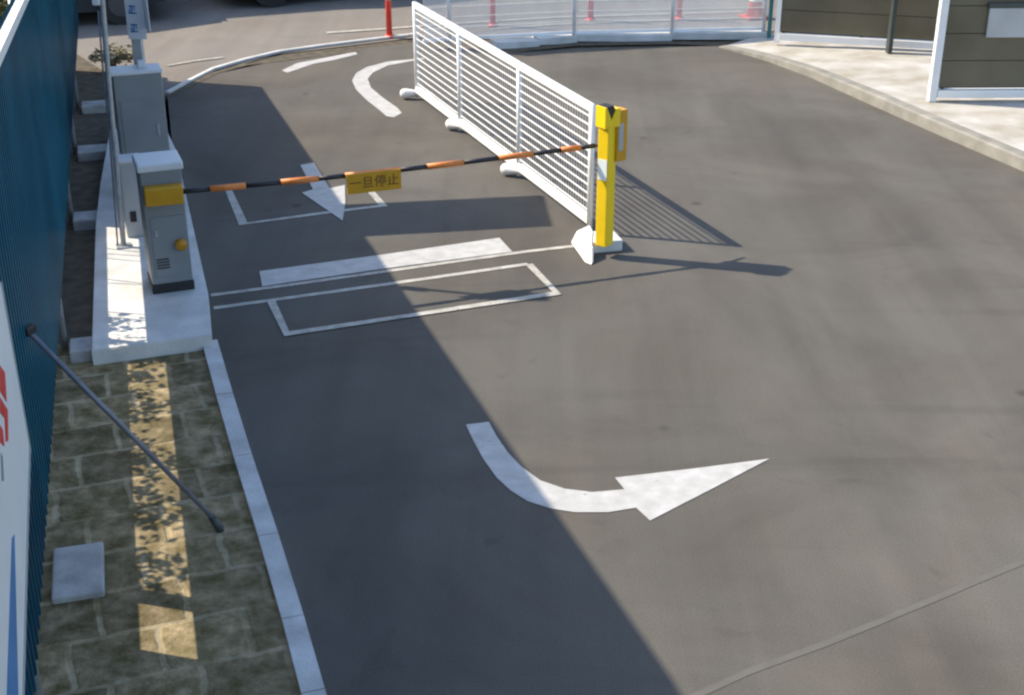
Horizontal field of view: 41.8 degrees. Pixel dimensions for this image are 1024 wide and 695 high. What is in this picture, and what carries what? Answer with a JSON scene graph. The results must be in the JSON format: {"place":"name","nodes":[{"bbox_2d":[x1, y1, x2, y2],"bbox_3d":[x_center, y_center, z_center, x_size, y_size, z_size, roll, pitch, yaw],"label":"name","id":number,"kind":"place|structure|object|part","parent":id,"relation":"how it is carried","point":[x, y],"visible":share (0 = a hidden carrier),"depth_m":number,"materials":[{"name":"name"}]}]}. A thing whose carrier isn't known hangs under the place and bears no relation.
{"place":"outdoors","nodes":[
{"label":"outdoors","id":0,"kind":"place"},
{"bbox_2d":[58,54,115,343],"bbox_3d":[-4.181,-2.133,13.966,1.200,0.001,10.388,-7,26,-14],"label":"soil strip","id":1,"kind":"object","parent":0,"point":[77,287],"depth_m":12.17,"materials":[{"name":"brown soil"}]},
{"bbox_2d":[73,210,96,230],"bbox_3d":[-3.632,-1.107,11.639,0.340,0.100,0.260,-7,26,-15],"label":"concrete footing","id":2,"kind":"object","parent":1,"relation":"on","point":[84,220],"visible":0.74,"depth_m":11.52,"materials":[{"name":"grey concrete"}]},
{"bbox_2d":[77,144,106,161],"bbox_3d":[-4.190,-1.965,13.507,0.360,0.100,0.280,-7,26,-15],"label":"concrete footing","id":3,"kind":"object","parent":1,"relation":"on","point":[91,152],"visible":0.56,"depth_m":13.39,"materials":[{"name":"grey concrete"}]},
{"bbox_2d":[81,100,108,113],"bbox_3d":[-4.696,-2.717,15.142,0.320,0.100,0.250,-7,26,-15],"label":"concrete footing","id":4,"kind":"object","parent":1,"relation":"on","point":[93,107],"visible":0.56,"depth_m":15.04,"materials":[{"name":"grey concrete"}]},
{"bbox_2d":[37,343,300,694],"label":"paved verge","id":5,"kind":"structure","parent":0,"point":[186,604],"depth_m":7.04,"materials":[{"name":"grey stone"}]},
{"bbox_2d":[0,0,79,694],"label":"steel hoarding","id":6,"kind":"object","parent":5,"relation":"on","point":[38,59],"visible":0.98,"depth_m":7.08,"materials":[{"name":"blue metal"}]},
{"bbox_2d":[0,281,30,694],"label":"sign board","id":7,"kind":"object","parent":6,"relation":"attached to","point":[15,454],"visible":1,"depth_m":4.72,"materials":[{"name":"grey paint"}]},
{"bbox_2d":[24,323,223,532],"bbox_3d":[-1.895,0.458,6.662,0.891,1.458,0.068,-18,30,-34],"label":"brace tube","id":8,"kind":"object","parent":6,"relation":"attached to","point":[30,331],"visible":0.84,"depth_m":6.59,"materials":[{"name":"grey metal"}]},
{"bbox_2d":[51,542,104,603],"bbox_3d":[-2.200,1.145,6.800,0.250,0.050,0.470,-7,26,-15],"label":"concrete footing","id":9,"kind":"object","parent":5,"relation":"on","point":[78,573],"visible":1,"depth_m":6.75,"materials":[{"name":"grey concrete"}]},
{"bbox_2d":[69,336,92,362],"bbox_3d":[-2.850,0.009,9.211,0.360,0.100,0.240,-7,26,-15],"label":"concrete footing","id":10,"kind":"object","parent":5,"relation":"on","point":[80,349],"visible":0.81,"depth_m":9.10,"materials":[{"name":"grey concrete"}]},
{"bbox_2d":[77,0,776,94],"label":"street","id":11,"kind":"structure","parent":0,"point":[190,30],"depth_m":19.62,"materials":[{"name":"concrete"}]},
{"bbox_2d":[0,0,7,20],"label":"shrub","id":12,"kind":"object","parent":11,"relation":"on","point":[3,4],"visible":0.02,"depth_m":15.13,"materials":[{"name":"green plant"}]},
{"bbox_2d":[1,0,165,24],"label":"parked car","id":13,"kind":"object","parent":11,"relation":"on","point":[115,12],"visible":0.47,"depth_m":19.53,"materials":[{"name":"paint"}]},
{"bbox_2d":[88,42,132,65],"bbox_3d":[-5.035,-3.670,16.964,0.609,0.329,0.718,8,26,16],"label":"shrub","id":14,"kind":"object","parent":11,"relation":"on","point":[118,56],"visible":0.81,"depth_m":16.83,"materials":[{"name":"green plant"}]},
{"bbox_2d":[168,57,223,65],"bbox_3d":[-4.133,-3.735,17.460,0.797,0.001,0.107,-18,30,-34],"label":"street line","id":15,"kind":"object","parent":11,"relation":"on","point":[194,60],"visible":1,"depth_m":17.48,"materials":[{"name":"paint"}]},
{"bbox_2d":[256,0,285,7],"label":"parked car","id":16,"kind":"object","parent":11,"relation":"on","point":[272,3],"visible":1,"depth_m":20.87,"materials":[{"name":"black paint"}]},
{"bbox_2d":[165,33,418,93],"bbox_3d":[-2.968,-3.826,17.636,0.712,0.026,4.418,19,31,35],"label":"edging stone","id":17,"kind":"object","parent":11,"relation":"on","point":[191,79],"visible":0.96,"depth_m":17.79,"materials":[{"name":"concrete"}]},
{"bbox_2d":[385,0,393,37],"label":"delineator post","id":18,"kind":"object","parent":11,"relation":"on","point":[388,18],"visible":1,"depth_m":18.70,"materials":[{"name":"red plastic"}]},
{"bbox_2d":[488,0,496,26],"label":"delineator post","id":19,"kind":"object","parent":11,"relation":"on","point":[493,15],"visible":0.35,"depth_m":19.45,"materials":[{"name":"red plastic"}]},
{"bbox_2d":[326,11,740,32],"bbox_3d":[0.408,-4.884,19.959,6.394,0.001,0.391,-6,25,-13],"label":"street line","id":20,"kind":"object","parent":11,"relation":"on","point":[499,20],"visible":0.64,"depth_m":19.84,"materials":[{"name":"paint"}]},
{"bbox_2d":[587,1,592,20],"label":"delineator post","id":21,"kind":"object","parent":11,"relation":"on","point":[589,11],"visible":0.45,"depth_m":19.84,"materials":[{"name":"red plastic"}]},
{"bbox_2d":[491,18,743,28],"bbox_3d":[1.749,-4.809,19.796,4.220,0.001,0.205,-5,25,-10],"label":"street line","id":22,"kind":"object","parent":11,"relation":"on","point":[595,22],"visible":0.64,"depth_m":19.77,"materials":[{"name":"paint"}]},
{"bbox_2d":[674,0,682,19],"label":"delineator post","id":23,"kind":"object","parent":11,"relation":"on","point":[679,9],"visible":0.39,"depth_m":19.91,"materials":[{"name":"red plastic"}]},
{"bbox_2d":[740,0,767,19],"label":"traffic cone","id":24,"kind":"object","parent":11,"relation":"on","point":[754,10],"visible":0.43,"depth_m":19.98,"materials":[{"name":"red plastic"}]},
{"bbox_2d":[164,31,774,101],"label":"curb","id":25,"kind":"structure","parent":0,"point":[346,48],"depth_m":18.37,"materials":[{"name":"concrete"}]},
{"bbox_2d":[490,30,766,48],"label":"fence kerb","id":26,"kind":"structure","parent":25,"relation":"on","point":[514,43],"depth_m":18.54,"materials":[{"name":"concrete"}]},
{"bbox_2d":[422,0,767,47],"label":"fence","id":27,"kind":"object","parent":26,"relation":"on","point":[638,30],"visible":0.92,"depth_m":18.48,"materials":[{"name":"white metal"}]},
{"bbox_2d":[165,42,1023,694],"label":"parking lot","id":28,"kind":"structure","parent":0,"point":[809,290],"depth_m":8.90,"materials":[{"name":"grey asphalt"}]},
{"bbox_2d":[92,128,212,364],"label":"concrete island","id":29,"kind":"structure","parent":28,"relation":"on","point":[134,318],"depth_m":9.73,"materials":[{"name":"grey concrete"}]},
{"bbox_2d":[92,0,131,249],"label":"lamp pole","id":30,"kind":"object","parent":29,"relation":"on","point":[123,244],"visible":1,"depth_m":10.39,"materials":[{"name":"metal"}]},
{"bbox_2d":[118,153,143,237],"bbox_3d":[-3.109,-1.244,10.972,0.190,0.657,0.200,-9,26,-19],"label":"ticket box","id":31,"kind":"object","parent":29,"relation":"on","point":[131,205],"visible":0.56,"depth_m":10.89,"materials":[{"name":"grey paint"}]},
{"bbox_2d":[124,0,150,64],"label":"sign post","id":32,"kind":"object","parent":29,"relation":"on","point":[136,11],"depth_m":11.75,"materials":[{"name":"white metal"}]},
{"bbox_2d":[110,59,169,153],"bbox_3d":[-3.277,-1.944,11.861,0.435,1.186,0.285,-9,26,-19],"label":"payment cabinet","id":33,"kind":"object","parent":29,"relation":"on","point":[139,107],"visible":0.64,"depth_m":11.67,"materials":[{"name":"grey metal"}]},
{"bbox_3d":[-3.232,-1.802,11.792,0.340,0.767,0.008,-9,26,-19],"label":"door","id":34,"kind":"part","parent":33,"relation":"part of","materials":[{"name":"grey paint"}]},
{"bbox_2d":[132,150,194,294],"bbox_3d":[-2.547,-0.904,9.834,0.325,0.990,0.427,-9,26,-19],"label":"gate machine","id":35,"kind":"object","parent":29,"relation":"on","point":[162,208],"visible":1,"depth_m":9.73,"materials":[{"name":"grey metal"}]},
{"bbox_3d":[-2.501,-0.742,9.804,0.245,0.460,0.006,-9,26,-19],"label":"door","id":36,"kind":"part","parent":35,"relation":"part of","materials":[{"name":"grey paint"}]},
{"bbox_2d":[183,143,597,194],"bbox_3d":[-0.730,-1.325,10.218,3.544,0.184,0.078,-9,26,-19],"label":"barrier arm","id":37,"kind":"object","parent":35,"relation":"attached to","point":[366,181],"visible":0.96,"depth_m":10.09,"materials":[{"name":"orange paint"},{"name":"black paint"},{"name":"yellow paint"}]},
{"bbox_2d":[165,50,358,96],"bbox_3d":[-3.290,-3.544,17.040,0.676,0.001,3.206,18,30,34],"label":"gutter","id":38,"kind":"object","parent":28,"relation":"on","point":[189,85],"visible":0.93,"depth_m":17.07,"materials":[{"name":"concrete"}]},
{"bbox_2d":[203,340,326,694],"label":"verge kerb","id":39,"kind":"structure","parent":28,"relation":"on","point":[305,664],"depth_m":7.06,"materials":[{"name":"concrete"}]},
{"bbox_2d":[226,190,386,224],"bbox_3d":[-1.897,-1.365,12.301,1.347,0.001,1.083,-8,26,-16],"label":"sensor box marking","id":40,"kind":"object","parent":28,"relation":"on","point":[239,215],"visible":0.71,"depth_m":12.03,"materials":[{"name":"paint"}]},
{"bbox_2d":[282,52,356,72],"bbox_3d":[-2.522,-3.735,17.457,0.277,0.001,1.427,17,30,32],"label":"faded lane marking","id":41,"kind":"object","parent":28,"relation":"on","point":[296,66],"visible":1,"depth_m":17.43,"materials":[{"name":"paint"}]},
{"bbox_2d":[301,163,344,219],"bbox_3d":[-1.762,-1.474,12.528,0.406,0.001,1.795,-4,25,-8],"label":"arrow marking","id":42,"kind":"object","parent":28,"relation":"on","point":[326,197],"visible":0.93,"depth_m":12.40,"materials":[{"name":"paint"}]},
{"bbox_2d":[213,263,526,308],"bbox_3d":[-1.045,-0.483,10.380,2.519,0.001,0.062,-9,26,-19],"label":"lane line","id":43,"kind":"object","parent":28,"relation":"on","point":[364,287],"visible":1,"depth_m":10.36,"materials":[{"name":"paint"}]},
{"bbox_2d":[260,238,511,285],"bbox_3d":[-1.019,-0.703,10.859,2.099,0.001,0.352,-9,26,-19],"label":"stop line","id":44,"kind":"object","parent":28,"relation":"on","point":[390,260],"visible":1,"depth_m":10.85,"materials":[{"name":"paint"}]},
{"bbox_2d":[352,58,423,116],"bbox_3d":[-1.560,-3.190,16.272,0.816,0.001,3.006,0,25,0],"label":"curved lane marking","id":45,"kind":"object","parent":28,"relation":"on","point":[364,89],"visible":0.87,"depth_m":16.06,"materials":[{"name":"paint"}]},
{"bbox_2d":[211,245,573,295],"bbox_3d":[-0.875,-0.629,10.697,3.042,0.001,0.079,-9,26,-19],"label":"lane line","id":46,"kind":"object","parent":28,"relation":"on","point":[378,272],"visible":1,"depth_m":10.66,"materials":[{"name":"paint"}]},
{"bbox_2d":[267,264,560,335],"bbox_3d":[-0.724,-0.379,10.145,2.178,0.001,0.685,-9,26,-19],"label":"sensor box marking","id":47,"kind":"object","parent":28,"relation":"on","point":[273,305],"visible":1,"depth_m":9.92,"materials":[{"name":"paint"}]},
{"bbox_2d":[400,1,595,263],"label":"guard fence","id":48,"kind":"object","parent":28,"relation":"on","point":[582,242],"visible":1,"depth_m":12.79,"materials":[{"name":"white metal"}]},
{"bbox_2d":[592,103,627,252],"bbox_3d":[0.766,-1.378,10.827,0.277,1.262,0.424,-6,25,-12],"label":"arm rest post","id":49,"kind":"object","parent":28,"relation":"on","point":[611,122],"visible":0.96,"depth_m":10.62,"materials":[{"name":"metal"}]},
{"bbox_2d":[618,123,623,150],"bbox_3d":[0.860,-1.657,10.556,0.045,0.220,0.006,-16,29,-31],"label":"receiver window","id":50,"kind":"structure","parent":49,"relation":"in","point":[621,128],"depth_m":10.55,"materials":[{"name":"grey paint"}]},
{"bbox_2d":[501,41,725,52],"bbox_3d":[1.313,-4.128,18.314,3.293,0.001,0.564,-4,25,-9],"label":"gutter","id":51,"kind":"object","parent":28,"relation":"on","point":[610,43],"visible":0.86,"depth_m":18.38,"materials":[{"name":"concrete"}]},
{"bbox_2d":[466,422,767,519],"bbox_3d":[0.508,0.730,7.740,1.854,0.001,0.891,7,26,14],"label":"turn arrow marking","id":52,"kind":"object","parent":28,"relation":"on","point":[650,496],"visible":1,"depth_m":7.61,"materials":[{"name":"paint"}]},
{"bbox_2d":[690,558,1023,694],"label":"asphalt seam","id":53,"kind":"object","parent":28,"relation":"on","point":[832,640],"visible":1,"depth_m":6.39,"materials":[{"name":"grey asphalt"}]},
{"bbox_2d":[719,45,1023,171],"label":"kerb","id":54,"kind":"structure","parent":28,"relation":"on","point":[1002,152],"depth_m":14.83,"materials":[{"name":"concrete"}]},
{"bbox_2d":[729,33,1023,150],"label":"pavement","id":55,"kind":"structure","parent":0,"point":[901,73],"depth_m":16.20,"materials":[{"name":"concrete"}]},
{"bbox_2d":[767,0,773,37],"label":"teal post","id":56,"kind":"object","parent":55,"relation":"on","point":[770,15],"depth_m":18.45,"materials":[{"name":"teal metal"}]},
{"bbox_2d":[774,0,939,48],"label":"sliding gate","id":57,"kind":"structure","parent":55,"relation":"on","point":[858,22],"depth_m":17.66,"materials":[{"name":"metal"}]},
{"bbox_2d":[885,0,897,53],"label":"gate post","id":58,"kind":"object","parent":55,"relation":"on","point":[891,26],"depth_m":17.31,"materials":[{"name":"grey metal"}]},
{"bbox_2d":[927,0,1023,101],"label":"sliding gate","id":59,"kind":"structure","parent":55,"relation":"on","point":[970,59],"depth_m":14.86,"materials":[{"name":"metal"}]},
{"bbox_2d":[985,2,1023,37],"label":"notice board","id":60,"kind":"object","parent":59,"relation":"attached to","point":[1005,19],"visible":1,"depth_m":14.65,"materials":[{"name":"grey paint"}]}
]}

